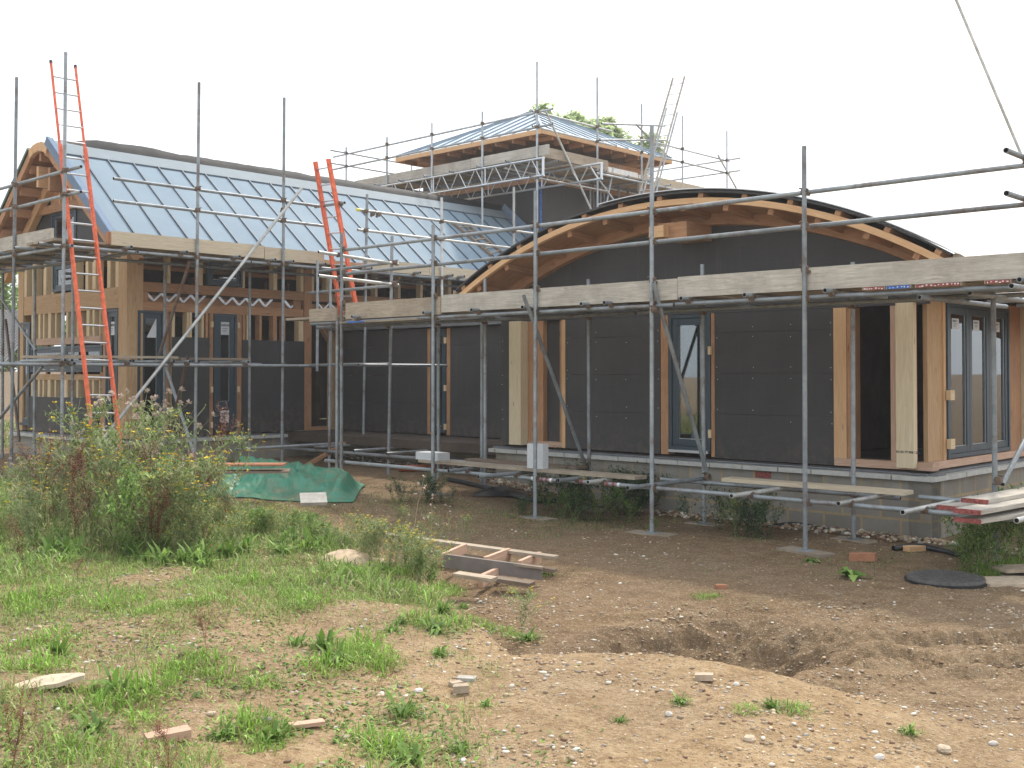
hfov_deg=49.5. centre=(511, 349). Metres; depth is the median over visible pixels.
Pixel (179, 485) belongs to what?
yellow flowered weed
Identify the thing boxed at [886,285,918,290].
scaffold board
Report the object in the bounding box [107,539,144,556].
leaf rosette
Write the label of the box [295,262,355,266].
scaffold board
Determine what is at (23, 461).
yellow flowered weed
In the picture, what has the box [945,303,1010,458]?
folding doors
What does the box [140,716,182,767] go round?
dead dock
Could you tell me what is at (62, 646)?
leaf rosette
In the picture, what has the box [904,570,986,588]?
manhole cover
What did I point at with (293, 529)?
leaf rosette
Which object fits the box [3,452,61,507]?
yellow flowered weed
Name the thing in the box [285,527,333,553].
leaf rosette
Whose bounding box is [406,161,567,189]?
scaffold board
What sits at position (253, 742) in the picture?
grass tuft
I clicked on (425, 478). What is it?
dark bush weed
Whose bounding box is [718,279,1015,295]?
scaffold board
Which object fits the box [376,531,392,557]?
yellow flowered weed
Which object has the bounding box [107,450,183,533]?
yellow flowered weed
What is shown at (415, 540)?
yellow flowered weed
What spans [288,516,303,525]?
green meadow weed
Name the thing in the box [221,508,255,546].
yellow flowered weed
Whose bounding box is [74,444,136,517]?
yellow flowered weed
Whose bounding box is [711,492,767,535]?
dark bush weed
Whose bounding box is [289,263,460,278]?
scaffold board
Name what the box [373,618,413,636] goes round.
leaf rosette
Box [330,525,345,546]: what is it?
yellow flowered weed
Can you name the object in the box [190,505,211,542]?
dead dock
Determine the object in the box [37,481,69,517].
yellow flowered weed
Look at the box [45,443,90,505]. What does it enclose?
yellow flowered weed
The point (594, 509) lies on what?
sole board
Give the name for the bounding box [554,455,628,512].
dark bush weed
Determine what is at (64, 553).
leaf rosette
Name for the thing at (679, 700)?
leaf rosette
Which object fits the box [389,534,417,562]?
yellow flowered weed
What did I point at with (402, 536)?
yellow flowered weed
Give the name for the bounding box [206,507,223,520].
yellow flowered weed
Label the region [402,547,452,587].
green meadow weed
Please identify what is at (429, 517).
yellow flowered weed
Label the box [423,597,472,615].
leaf rosette
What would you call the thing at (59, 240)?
scaffold board
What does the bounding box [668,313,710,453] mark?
glazed door
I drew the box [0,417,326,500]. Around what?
rough grass
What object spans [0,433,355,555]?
undergrowth
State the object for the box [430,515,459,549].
yellow flowered weed
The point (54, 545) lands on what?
leaf rosette
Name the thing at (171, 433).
yellow flowered weed
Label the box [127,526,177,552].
leaf rosette
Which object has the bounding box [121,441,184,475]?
green meadow weed
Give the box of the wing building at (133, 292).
[0,136,533,465]
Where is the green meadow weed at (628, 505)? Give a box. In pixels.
[617,495,641,521]
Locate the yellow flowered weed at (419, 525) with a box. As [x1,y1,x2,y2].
[409,520,431,537]
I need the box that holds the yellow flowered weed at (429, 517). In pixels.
[423,512,446,538]
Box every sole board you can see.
[418,491,452,496]
[518,515,556,521]
[576,507,606,511]
[627,530,677,536]
[684,521,724,526]
[776,546,834,558]
[831,536,876,543]
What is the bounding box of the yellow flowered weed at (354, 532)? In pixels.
[341,529,361,547]
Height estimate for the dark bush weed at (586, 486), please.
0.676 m
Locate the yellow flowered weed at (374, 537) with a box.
[351,521,391,560]
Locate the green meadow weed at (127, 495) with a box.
[82,465,157,556]
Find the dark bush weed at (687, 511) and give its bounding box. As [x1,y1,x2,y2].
[674,483,742,530]
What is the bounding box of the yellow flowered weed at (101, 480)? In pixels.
[70,457,125,534]
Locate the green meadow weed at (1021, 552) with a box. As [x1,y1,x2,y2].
[998,482,1023,557]
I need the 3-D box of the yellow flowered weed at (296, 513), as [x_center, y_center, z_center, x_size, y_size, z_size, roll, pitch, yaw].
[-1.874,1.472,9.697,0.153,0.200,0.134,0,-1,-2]
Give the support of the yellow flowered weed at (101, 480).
on the ground at (878, 644)
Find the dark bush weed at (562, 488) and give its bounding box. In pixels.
[552,474,586,514]
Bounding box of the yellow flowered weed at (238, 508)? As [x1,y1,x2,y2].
[231,503,244,518]
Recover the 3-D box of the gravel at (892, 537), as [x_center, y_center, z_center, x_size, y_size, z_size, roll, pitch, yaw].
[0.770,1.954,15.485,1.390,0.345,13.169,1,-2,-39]
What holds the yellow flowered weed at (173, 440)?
on the ground at (878, 644)
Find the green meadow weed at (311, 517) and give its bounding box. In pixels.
[297,511,322,525]
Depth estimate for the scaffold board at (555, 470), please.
13.48 m
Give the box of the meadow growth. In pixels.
[0,508,463,614]
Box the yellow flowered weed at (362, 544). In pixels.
[353,536,366,551]
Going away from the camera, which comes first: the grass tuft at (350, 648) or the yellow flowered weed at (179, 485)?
the grass tuft at (350, 648)
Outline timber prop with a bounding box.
[304,442,345,464]
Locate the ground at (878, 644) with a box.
[0,414,1023,767]
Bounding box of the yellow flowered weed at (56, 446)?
[32,434,109,497]
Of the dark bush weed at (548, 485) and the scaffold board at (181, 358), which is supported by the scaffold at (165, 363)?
the scaffold board at (181, 358)
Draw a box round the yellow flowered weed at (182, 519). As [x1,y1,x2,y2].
[169,509,202,548]
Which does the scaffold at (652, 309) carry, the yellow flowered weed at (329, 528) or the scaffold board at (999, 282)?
the scaffold board at (999, 282)
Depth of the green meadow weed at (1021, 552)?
10.75 m
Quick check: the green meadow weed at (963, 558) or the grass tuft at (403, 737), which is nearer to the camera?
the grass tuft at (403, 737)
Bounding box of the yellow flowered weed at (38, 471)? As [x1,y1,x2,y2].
[7,459,56,518]
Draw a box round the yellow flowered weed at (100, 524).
[93,516,109,541]
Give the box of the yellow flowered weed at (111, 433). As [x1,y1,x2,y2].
[47,418,168,535]
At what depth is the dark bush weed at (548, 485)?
14.34 m
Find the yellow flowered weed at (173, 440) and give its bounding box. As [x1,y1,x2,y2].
[119,425,202,494]
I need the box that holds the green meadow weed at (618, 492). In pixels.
[599,485,626,518]
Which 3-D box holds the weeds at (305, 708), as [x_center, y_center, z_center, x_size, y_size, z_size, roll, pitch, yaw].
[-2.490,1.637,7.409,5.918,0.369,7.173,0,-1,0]
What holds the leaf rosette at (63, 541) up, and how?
on the ground at (878, 644)
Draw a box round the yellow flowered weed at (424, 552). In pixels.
[408,545,444,581]
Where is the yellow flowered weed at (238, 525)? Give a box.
[226,521,245,538]
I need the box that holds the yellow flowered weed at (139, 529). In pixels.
[133,506,168,551]
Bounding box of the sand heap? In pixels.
[321,549,383,566]
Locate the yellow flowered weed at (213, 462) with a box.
[149,447,240,548]
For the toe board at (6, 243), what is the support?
on the scaffold at (165, 363)
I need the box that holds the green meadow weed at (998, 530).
[981,521,1023,562]
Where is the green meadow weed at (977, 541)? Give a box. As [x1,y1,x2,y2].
[950,528,1003,575]
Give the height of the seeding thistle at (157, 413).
1.255 m
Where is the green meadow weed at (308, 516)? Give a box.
[299,507,325,535]
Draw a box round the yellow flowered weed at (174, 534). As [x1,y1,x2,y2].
[165,523,192,554]
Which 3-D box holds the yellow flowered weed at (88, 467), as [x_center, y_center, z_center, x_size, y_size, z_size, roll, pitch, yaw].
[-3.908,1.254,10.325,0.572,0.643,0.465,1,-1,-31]
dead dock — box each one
[0,514,51,561]
[1,674,65,767]
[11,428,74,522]
[56,442,114,537]
[66,442,115,526]
[72,556,83,577]
[99,513,119,538]
[111,467,149,532]
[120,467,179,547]
[125,497,159,539]
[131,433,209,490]
[131,446,146,473]
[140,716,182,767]
[151,489,185,551]
[163,444,197,501]
[177,401,236,509]
[187,602,212,650]
[190,459,221,502]
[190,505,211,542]
[215,500,231,516]
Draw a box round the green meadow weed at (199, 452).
[180,450,228,493]
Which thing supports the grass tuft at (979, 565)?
on the ground at (878, 644)
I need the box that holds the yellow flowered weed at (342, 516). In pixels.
[331,512,358,538]
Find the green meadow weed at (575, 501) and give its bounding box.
[557,487,592,519]
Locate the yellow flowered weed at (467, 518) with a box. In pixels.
[452,513,476,539]
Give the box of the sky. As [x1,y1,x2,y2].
[0,0,1023,371]
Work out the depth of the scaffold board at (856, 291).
11.68 m
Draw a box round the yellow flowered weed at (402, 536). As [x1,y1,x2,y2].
[381,523,420,573]
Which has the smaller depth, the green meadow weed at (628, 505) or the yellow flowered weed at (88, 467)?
the yellow flowered weed at (88, 467)
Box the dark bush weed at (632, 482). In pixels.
[609,462,662,513]
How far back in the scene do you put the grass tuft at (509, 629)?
7.64 m
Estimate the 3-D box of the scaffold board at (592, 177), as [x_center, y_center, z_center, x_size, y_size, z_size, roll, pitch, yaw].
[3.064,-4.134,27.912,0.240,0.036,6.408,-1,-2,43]
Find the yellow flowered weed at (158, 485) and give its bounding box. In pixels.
[130,471,189,539]
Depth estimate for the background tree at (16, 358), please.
59.10 m
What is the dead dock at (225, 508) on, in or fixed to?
on the ground at (878, 644)
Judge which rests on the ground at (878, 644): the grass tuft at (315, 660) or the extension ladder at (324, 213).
the grass tuft at (315, 660)
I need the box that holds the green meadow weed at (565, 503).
[548,488,573,517]
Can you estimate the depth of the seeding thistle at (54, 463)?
10.74 m
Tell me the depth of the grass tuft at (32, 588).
6.66 m
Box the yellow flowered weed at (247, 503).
[233,497,261,527]
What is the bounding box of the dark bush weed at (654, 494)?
[636,469,669,508]
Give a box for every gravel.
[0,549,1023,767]
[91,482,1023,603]
[317,453,1022,555]
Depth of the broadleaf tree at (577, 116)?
45.25 m
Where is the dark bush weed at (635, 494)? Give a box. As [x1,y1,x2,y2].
[610,479,658,516]
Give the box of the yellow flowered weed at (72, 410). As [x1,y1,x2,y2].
[24,395,115,505]
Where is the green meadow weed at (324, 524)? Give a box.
[312,521,334,536]
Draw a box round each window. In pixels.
[17,322,32,424]
[30,345,102,371]
[51,209,76,260]
[52,264,70,291]
[105,309,117,429]
[137,310,162,433]
[206,262,242,286]
[213,314,236,430]
[430,329,446,432]
[594,193,602,207]
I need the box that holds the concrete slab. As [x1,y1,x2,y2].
[300,492,326,505]
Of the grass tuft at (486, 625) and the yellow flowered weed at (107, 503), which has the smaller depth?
the grass tuft at (486, 625)
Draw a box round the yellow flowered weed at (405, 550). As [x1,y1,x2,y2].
[391,537,415,560]
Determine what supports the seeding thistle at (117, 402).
on the ground at (878, 644)
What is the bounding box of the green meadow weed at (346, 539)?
[341,535,351,545]
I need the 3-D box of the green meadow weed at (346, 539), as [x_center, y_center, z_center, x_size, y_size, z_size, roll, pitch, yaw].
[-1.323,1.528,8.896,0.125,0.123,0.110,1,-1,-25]
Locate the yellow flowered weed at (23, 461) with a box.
[0,450,57,512]
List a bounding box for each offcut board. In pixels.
[209,468,290,473]
[217,462,286,465]
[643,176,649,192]
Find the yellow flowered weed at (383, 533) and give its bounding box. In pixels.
[361,529,397,563]
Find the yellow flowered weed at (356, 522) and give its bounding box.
[341,510,380,549]
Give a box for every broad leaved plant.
[804,557,821,562]
[837,566,871,581]
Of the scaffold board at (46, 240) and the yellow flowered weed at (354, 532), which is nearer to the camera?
the yellow flowered weed at (354, 532)
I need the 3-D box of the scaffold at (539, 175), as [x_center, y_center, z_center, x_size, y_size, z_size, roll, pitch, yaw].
[0.770,-3.271,29.270,8.195,5.967,8.403,-1,-2,41]
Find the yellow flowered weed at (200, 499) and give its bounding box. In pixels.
[192,481,216,516]
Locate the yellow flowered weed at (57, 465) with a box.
[36,434,101,514]
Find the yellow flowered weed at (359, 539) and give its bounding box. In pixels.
[347,532,367,550]
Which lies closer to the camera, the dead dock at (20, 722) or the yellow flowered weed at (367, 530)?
the dead dock at (20, 722)
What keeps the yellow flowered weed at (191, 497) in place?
on the ground at (878, 644)
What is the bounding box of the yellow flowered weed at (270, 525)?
[265,516,277,531]
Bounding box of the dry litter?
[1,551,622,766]
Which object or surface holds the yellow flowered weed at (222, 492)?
on the ground at (878, 644)
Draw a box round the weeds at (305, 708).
[0,513,625,767]
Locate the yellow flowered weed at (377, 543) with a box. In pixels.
[366,529,385,556]
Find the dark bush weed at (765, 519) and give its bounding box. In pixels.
[732,499,789,538]
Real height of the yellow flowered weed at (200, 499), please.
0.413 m
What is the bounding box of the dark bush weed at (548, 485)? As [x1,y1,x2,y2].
[527,472,561,506]
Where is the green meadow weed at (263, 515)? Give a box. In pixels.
[254,503,273,532]
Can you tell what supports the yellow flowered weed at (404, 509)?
on the ground at (878, 644)
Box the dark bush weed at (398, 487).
[384,479,414,501]
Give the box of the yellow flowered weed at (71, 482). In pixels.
[60,470,102,524]
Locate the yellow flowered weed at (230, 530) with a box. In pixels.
[221,518,241,541]
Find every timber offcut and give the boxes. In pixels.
[144,724,190,742]
[288,718,324,729]
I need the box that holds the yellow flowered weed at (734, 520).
[712,490,749,536]
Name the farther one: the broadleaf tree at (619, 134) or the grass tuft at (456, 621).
the broadleaf tree at (619, 134)
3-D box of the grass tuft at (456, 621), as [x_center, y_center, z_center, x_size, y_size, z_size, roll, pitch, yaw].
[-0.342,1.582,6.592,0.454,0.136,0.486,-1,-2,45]
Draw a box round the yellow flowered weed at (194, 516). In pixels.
[174,502,223,548]
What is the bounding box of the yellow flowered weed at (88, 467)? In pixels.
[65,450,118,503]
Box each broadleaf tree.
[526,100,615,137]
[580,116,668,175]
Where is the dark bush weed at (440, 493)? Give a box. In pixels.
[430,483,457,502]
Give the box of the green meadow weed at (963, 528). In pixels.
[940,510,990,560]
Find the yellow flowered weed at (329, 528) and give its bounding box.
[315,523,333,538]
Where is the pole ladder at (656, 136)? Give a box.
[638,76,684,193]
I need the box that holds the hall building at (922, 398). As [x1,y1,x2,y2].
[284,188,1023,538]
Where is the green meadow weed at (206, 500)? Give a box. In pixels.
[186,488,216,518]
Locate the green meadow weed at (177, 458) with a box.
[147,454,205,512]
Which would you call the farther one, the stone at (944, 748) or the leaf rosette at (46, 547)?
the leaf rosette at (46, 547)
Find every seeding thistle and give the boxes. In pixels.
[0,456,40,519]
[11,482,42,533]
[26,508,40,531]
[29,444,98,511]
[59,390,171,486]
[87,453,115,488]
[125,386,215,510]
[134,436,168,473]
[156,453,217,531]
[178,520,202,546]
[217,491,238,513]
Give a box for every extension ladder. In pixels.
[49,60,121,475]
[313,158,357,314]
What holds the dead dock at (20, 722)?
on the ground at (878, 644)
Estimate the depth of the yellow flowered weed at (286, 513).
9.57 m
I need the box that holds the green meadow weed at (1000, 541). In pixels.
[973,486,1018,561]
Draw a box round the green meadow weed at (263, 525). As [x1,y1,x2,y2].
[254,512,271,534]
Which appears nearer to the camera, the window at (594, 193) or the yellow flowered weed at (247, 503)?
the yellow flowered weed at (247, 503)
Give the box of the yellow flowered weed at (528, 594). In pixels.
[497,585,555,643]
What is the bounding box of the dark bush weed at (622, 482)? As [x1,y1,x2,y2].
[599,461,649,511]
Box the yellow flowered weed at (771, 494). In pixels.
[737,484,785,530]
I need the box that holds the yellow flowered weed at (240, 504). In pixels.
[235,500,250,515]
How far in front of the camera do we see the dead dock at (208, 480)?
10.14 m
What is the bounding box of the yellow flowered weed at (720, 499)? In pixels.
[713,496,737,529]
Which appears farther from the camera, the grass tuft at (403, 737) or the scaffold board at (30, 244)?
the scaffold board at (30, 244)
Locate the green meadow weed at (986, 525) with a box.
[953,493,1004,564]
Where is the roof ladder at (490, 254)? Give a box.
[451,220,502,256]
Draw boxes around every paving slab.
[983,576,1023,587]
[989,564,1023,572]
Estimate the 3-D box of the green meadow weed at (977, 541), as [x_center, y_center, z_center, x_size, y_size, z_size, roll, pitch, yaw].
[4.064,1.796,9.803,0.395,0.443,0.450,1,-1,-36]
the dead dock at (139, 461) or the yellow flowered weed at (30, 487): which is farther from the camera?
the yellow flowered weed at (30, 487)
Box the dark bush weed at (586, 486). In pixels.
[553,466,599,510]
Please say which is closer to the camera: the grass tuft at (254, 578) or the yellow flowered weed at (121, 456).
the grass tuft at (254, 578)
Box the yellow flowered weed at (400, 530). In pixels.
[383,521,416,563]
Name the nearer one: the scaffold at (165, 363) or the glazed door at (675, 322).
the glazed door at (675, 322)
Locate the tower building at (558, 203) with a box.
[395,111,671,230]
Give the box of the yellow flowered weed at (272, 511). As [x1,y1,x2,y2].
[258,507,277,532]
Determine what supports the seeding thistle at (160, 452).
on the ground at (878, 644)
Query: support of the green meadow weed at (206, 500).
on the ground at (878, 644)
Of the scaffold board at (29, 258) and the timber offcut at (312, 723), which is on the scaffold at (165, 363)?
the scaffold board at (29, 258)
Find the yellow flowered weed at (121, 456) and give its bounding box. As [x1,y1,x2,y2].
[90,447,139,484]
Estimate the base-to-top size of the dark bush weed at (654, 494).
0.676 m
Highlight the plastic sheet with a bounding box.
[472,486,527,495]
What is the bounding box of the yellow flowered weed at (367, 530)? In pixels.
[339,515,395,561]
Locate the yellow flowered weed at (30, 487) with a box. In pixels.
[14,468,55,508]
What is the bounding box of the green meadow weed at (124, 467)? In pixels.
[118,460,189,535]
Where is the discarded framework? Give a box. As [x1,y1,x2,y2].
[369,531,558,587]
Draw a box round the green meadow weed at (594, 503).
[587,490,612,520]
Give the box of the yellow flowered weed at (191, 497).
[168,483,215,545]
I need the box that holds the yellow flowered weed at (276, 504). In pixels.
[274,502,283,516]
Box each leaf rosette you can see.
[5,630,94,660]
[7,529,52,550]
[11,532,93,554]
[18,535,76,560]
[43,543,89,563]
[49,531,111,554]
[50,532,87,548]
[58,534,100,552]
[60,705,131,738]
[68,660,145,698]
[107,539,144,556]
[108,532,142,550]
[113,531,147,546]
[117,521,148,536]
[123,543,157,563]
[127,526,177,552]
[133,539,186,566]
[158,544,200,566]
[172,541,227,564]
[172,548,224,570]
[175,538,218,559]
[182,537,253,560]
[192,717,245,745]
[197,519,240,542]
[231,534,270,552]
[240,720,321,752]
[253,536,300,555]
[256,533,297,548]
[266,525,299,537]
[270,629,313,647]
[273,524,313,543]
[278,716,299,733]
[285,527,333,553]
[289,625,355,652]
[295,520,348,548]
[308,637,374,669]
[338,560,367,568]
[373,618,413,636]
[374,686,436,726]
[376,735,446,767]
[385,613,412,624]
[413,611,460,636]
[421,644,457,656]
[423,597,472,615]
[434,652,450,658]
[438,731,483,757]
[452,601,473,609]
[474,696,501,707]
[510,625,545,643]
[609,714,630,724]
[660,691,693,706]
[758,695,792,716]
[893,721,925,737]
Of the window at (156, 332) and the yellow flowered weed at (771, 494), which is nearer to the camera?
the yellow flowered weed at (771, 494)
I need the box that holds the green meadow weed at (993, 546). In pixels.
[967,524,1020,573]
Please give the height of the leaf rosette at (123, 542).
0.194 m
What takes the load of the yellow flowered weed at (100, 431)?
on the ground at (878, 644)
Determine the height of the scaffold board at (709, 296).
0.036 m
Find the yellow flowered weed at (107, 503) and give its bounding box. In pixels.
[93,489,124,530]
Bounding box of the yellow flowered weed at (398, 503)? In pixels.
[389,493,408,521]
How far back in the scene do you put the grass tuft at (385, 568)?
8.02 m
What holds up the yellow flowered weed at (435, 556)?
on the ground at (878, 644)
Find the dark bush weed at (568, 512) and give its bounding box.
[543,490,579,516]
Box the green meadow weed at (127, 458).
[101,438,140,502]
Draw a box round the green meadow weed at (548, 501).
[537,490,552,508]
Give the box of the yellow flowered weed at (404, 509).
[398,506,412,529]
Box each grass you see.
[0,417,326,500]
[0,490,517,767]
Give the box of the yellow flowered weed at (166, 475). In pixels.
[124,460,189,537]
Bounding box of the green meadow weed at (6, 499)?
[0,487,24,527]
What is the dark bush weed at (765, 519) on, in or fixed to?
on the ground at (878, 644)
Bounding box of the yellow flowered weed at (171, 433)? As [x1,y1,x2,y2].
[102,404,205,467]
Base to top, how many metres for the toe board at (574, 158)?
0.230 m
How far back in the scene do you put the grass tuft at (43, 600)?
6.62 m
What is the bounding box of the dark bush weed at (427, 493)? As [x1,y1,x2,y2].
[416,477,440,502]
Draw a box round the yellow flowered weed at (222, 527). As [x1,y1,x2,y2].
[208,524,228,543]
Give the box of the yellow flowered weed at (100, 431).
[63,419,139,505]
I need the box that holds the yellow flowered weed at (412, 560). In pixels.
[394,530,437,582]
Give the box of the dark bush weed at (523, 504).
[513,494,531,515]
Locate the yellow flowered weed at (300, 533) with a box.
[293,518,307,535]
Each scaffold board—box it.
[0,246,48,255]
[0,249,82,263]
[0,250,91,267]
[11,249,67,258]
[22,355,92,358]
[26,242,237,262]
[39,355,177,358]
[41,239,275,261]
[48,238,294,262]
[174,357,248,359]
[270,265,412,277]
[286,311,468,320]
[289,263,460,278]
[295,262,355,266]
[308,311,475,320]
[322,313,474,321]
[339,318,430,323]
[392,156,540,183]
[393,158,554,186]
[400,160,561,187]
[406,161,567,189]
[418,459,646,479]
[465,458,587,469]
[500,296,731,309]
[511,297,737,310]
[538,169,654,191]
[547,167,662,190]
[554,165,670,189]
[563,164,654,182]
[697,296,723,297]
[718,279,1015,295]
[721,477,912,495]
[725,283,984,297]
[738,284,990,298]
[862,286,893,291]
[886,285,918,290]
[915,282,970,288]
[936,502,974,510]
[953,497,1023,514]
[954,507,1023,523]
[961,487,1023,504]
[984,279,1019,284]
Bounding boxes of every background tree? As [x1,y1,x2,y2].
[0,272,38,371]
[0,278,65,371]
[0,286,53,371]
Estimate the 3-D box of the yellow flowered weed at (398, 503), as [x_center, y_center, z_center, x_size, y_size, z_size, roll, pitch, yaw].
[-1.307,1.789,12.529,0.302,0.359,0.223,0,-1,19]
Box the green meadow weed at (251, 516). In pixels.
[240,506,266,532]
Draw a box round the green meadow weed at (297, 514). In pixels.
[291,507,306,526]
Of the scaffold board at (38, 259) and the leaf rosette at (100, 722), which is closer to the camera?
the leaf rosette at (100, 722)
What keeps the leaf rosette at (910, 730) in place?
on the ground at (878, 644)
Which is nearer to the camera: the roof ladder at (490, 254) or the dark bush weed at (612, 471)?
the dark bush weed at (612, 471)
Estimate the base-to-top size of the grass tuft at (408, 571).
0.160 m
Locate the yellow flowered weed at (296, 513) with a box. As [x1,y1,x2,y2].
[290,507,304,525]
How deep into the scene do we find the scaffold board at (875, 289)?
10.55 m
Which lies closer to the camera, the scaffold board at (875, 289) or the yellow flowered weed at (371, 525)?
the yellow flowered weed at (371, 525)
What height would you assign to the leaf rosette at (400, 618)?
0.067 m
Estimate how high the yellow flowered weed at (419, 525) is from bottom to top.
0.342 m
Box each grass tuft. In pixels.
[0,575,59,606]
[0,585,47,616]
[0,627,53,654]
[0,646,56,673]
[4,640,87,674]
[7,596,60,616]
[14,616,90,646]
[25,590,60,604]
[29,722,132,764]
[31,578,80,598]
[50,680,133,721]
[71,676,127,698]
[74,586,144,611]
[79,685,155,711]
[90,684,175,722]
[104,664,186,709]
[106,585,139,600]
[112,702,180,736]
[121,660,214,700]
[123,590,159,603]
[129,599,176,616]
[136,651,189,673]
[151,597,189,607]
[152,651,221,684]
[173,640,237,670]
[176,593,215,610]
[184,585,249,606]
[186,658,262,687]
[202,699,293,745]
[211,573,239,582]
[215,698,297,734]
[226,566,275,587]
[232,671,290,696]
[233,729,297,756]
[236,710,300,746]
[262,581,319,601]
[275,596,322,611]
[281,582,334,611]
[294,643,363,681]
[310,630,379,669]
[331,562,380,580]
[333,719,413,759]
[335,647,380,673]
[342,621,400,645]
[343,634,384,653]
[347,634,412,659]
[351,730,427,764]
[354,649,411,681]
[358,726,435,754]
[367,644,415,669]
[372,561,401,573]
[383,578,419,593]
[384,603,446,626]
[387,558,428,577]
[400,585,434,598]
[410,611,453,630]
[418,578,459,597]
[435,576,461,589]
[438,607,489,633]
[439,581,472,597]
[467,613,488,621]
[476,619,500,630]
[487,622,514,634]
[501,630,525,640]
[691,591,714,599]
[706,591,722,597]
[731,700,769,716]
[774,697,821,724]
[956,558,1002,573]
[974,567,1003,575]
[976,553,1018,567]
[999,551,1023,564]
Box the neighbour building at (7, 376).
[0,310,65,414]
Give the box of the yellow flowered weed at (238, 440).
[195,424,264,512]
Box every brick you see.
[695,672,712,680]
[715,584,726,588]
[849,552,876,561]
[903,545,925,551]
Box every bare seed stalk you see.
[398,512,447,574]
[408,497,450,577]
[412,475,436,545]
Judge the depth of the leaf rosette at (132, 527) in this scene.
9.21 m
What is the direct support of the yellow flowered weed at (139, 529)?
on the ground at (878, 644)
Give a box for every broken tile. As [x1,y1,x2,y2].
[449,680,462,686]
[453,683,468,693]
[456,675,476,681]
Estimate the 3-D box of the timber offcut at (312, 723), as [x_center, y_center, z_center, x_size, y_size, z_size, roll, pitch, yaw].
[-0.869,1.581,4.696,0.150,0.016,0.050,1,-1,-24]
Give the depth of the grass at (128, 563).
6.42 m
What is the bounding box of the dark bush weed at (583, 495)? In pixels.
[562,488,621,521]
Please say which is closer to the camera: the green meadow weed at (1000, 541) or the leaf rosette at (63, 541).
the leaf rosette at (63, 541)
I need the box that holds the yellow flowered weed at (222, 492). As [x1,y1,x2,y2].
[210,485,239,516]
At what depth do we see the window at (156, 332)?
18.18 m
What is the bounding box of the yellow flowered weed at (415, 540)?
[399,525,437,581]
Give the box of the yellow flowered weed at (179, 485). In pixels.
[146,455,222,546]
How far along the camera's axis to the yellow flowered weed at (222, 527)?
8.66 m
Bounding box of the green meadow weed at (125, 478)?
[108,464,155,524]
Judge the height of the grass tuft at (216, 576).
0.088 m
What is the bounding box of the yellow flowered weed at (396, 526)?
[370,519,404,561]
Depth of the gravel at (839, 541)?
10.44 m
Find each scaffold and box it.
[0,52,533,478]
[284,125,1023,549]
[330,61,739,224]
[918,0,1023,560]
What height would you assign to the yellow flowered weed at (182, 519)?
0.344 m
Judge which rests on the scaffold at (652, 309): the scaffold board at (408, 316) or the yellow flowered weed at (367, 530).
the scaffold board at (408, 316)
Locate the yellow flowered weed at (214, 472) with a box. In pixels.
[193,457,249,508]
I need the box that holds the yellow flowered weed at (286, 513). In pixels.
[278,498,294,526]
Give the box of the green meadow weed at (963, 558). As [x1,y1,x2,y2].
[944,532,986,571]
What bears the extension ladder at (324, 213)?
attached to the scaffold at (165, 363)
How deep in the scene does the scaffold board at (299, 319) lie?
16.89 m
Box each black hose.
[446,477,555,503]
[774,522,828,529]
[891,543,963,557]
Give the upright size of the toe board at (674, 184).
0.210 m
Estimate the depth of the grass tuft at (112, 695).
4.76 m
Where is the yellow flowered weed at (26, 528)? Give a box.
[0,462,72,550]
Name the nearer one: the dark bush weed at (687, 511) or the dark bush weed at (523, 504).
the dark bush weed at (687, 511)
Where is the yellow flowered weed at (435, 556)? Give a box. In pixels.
[410,537,458,584]
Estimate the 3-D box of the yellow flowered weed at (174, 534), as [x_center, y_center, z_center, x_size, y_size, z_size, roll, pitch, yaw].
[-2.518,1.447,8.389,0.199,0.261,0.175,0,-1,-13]
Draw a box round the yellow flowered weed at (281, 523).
[273,514,289,532]
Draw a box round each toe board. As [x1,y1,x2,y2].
[0,228,53,251]
[105,231,110,243]
[111,231,263,258]
[264,247,323,263]
[309,308,337,321]
[345,296,441,319]
[355,159,470,184]
[362,260,428,275]
[429,266,476,278]
[441,278,678,312]
[471,144,548,168]
[538,145,607,170]
[656,177,704,188]
[678,252,1023,297]
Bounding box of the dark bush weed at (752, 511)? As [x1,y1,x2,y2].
[727,488,783,534]
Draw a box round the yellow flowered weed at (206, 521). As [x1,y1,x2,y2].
[190,500,221,532]
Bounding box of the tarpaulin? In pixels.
[204,456,364,501]
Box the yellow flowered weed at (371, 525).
[358,515,388,552]
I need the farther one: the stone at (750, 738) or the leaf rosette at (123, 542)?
the leaf rosette at (123, 542)
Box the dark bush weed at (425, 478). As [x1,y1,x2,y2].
[386,470,449,502]
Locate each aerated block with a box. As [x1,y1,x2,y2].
[416,451,449,460]
[527,443,547,468]
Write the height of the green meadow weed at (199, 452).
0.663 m
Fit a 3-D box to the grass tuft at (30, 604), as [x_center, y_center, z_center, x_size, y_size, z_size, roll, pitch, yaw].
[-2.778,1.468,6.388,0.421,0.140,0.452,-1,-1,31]
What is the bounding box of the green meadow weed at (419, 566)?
[403,554,429,580]
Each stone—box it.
[15,672,84,691]
[206,711,215,715]
[342,734,348,740]
[414,688,422,692]
[665,711,672,716]
[743,735,755,742]
[873,753,884,759]
[936,744,951,753]
[988,740,997,745]
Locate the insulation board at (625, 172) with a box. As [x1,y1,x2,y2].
[607,167,640,190]
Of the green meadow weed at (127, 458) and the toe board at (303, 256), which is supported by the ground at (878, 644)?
the green meadow weed at (127, 458)
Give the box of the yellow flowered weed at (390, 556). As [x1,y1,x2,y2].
[383,542,400,564]
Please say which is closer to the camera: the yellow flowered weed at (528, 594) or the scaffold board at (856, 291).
the yellow flowered weed at (528, 594)

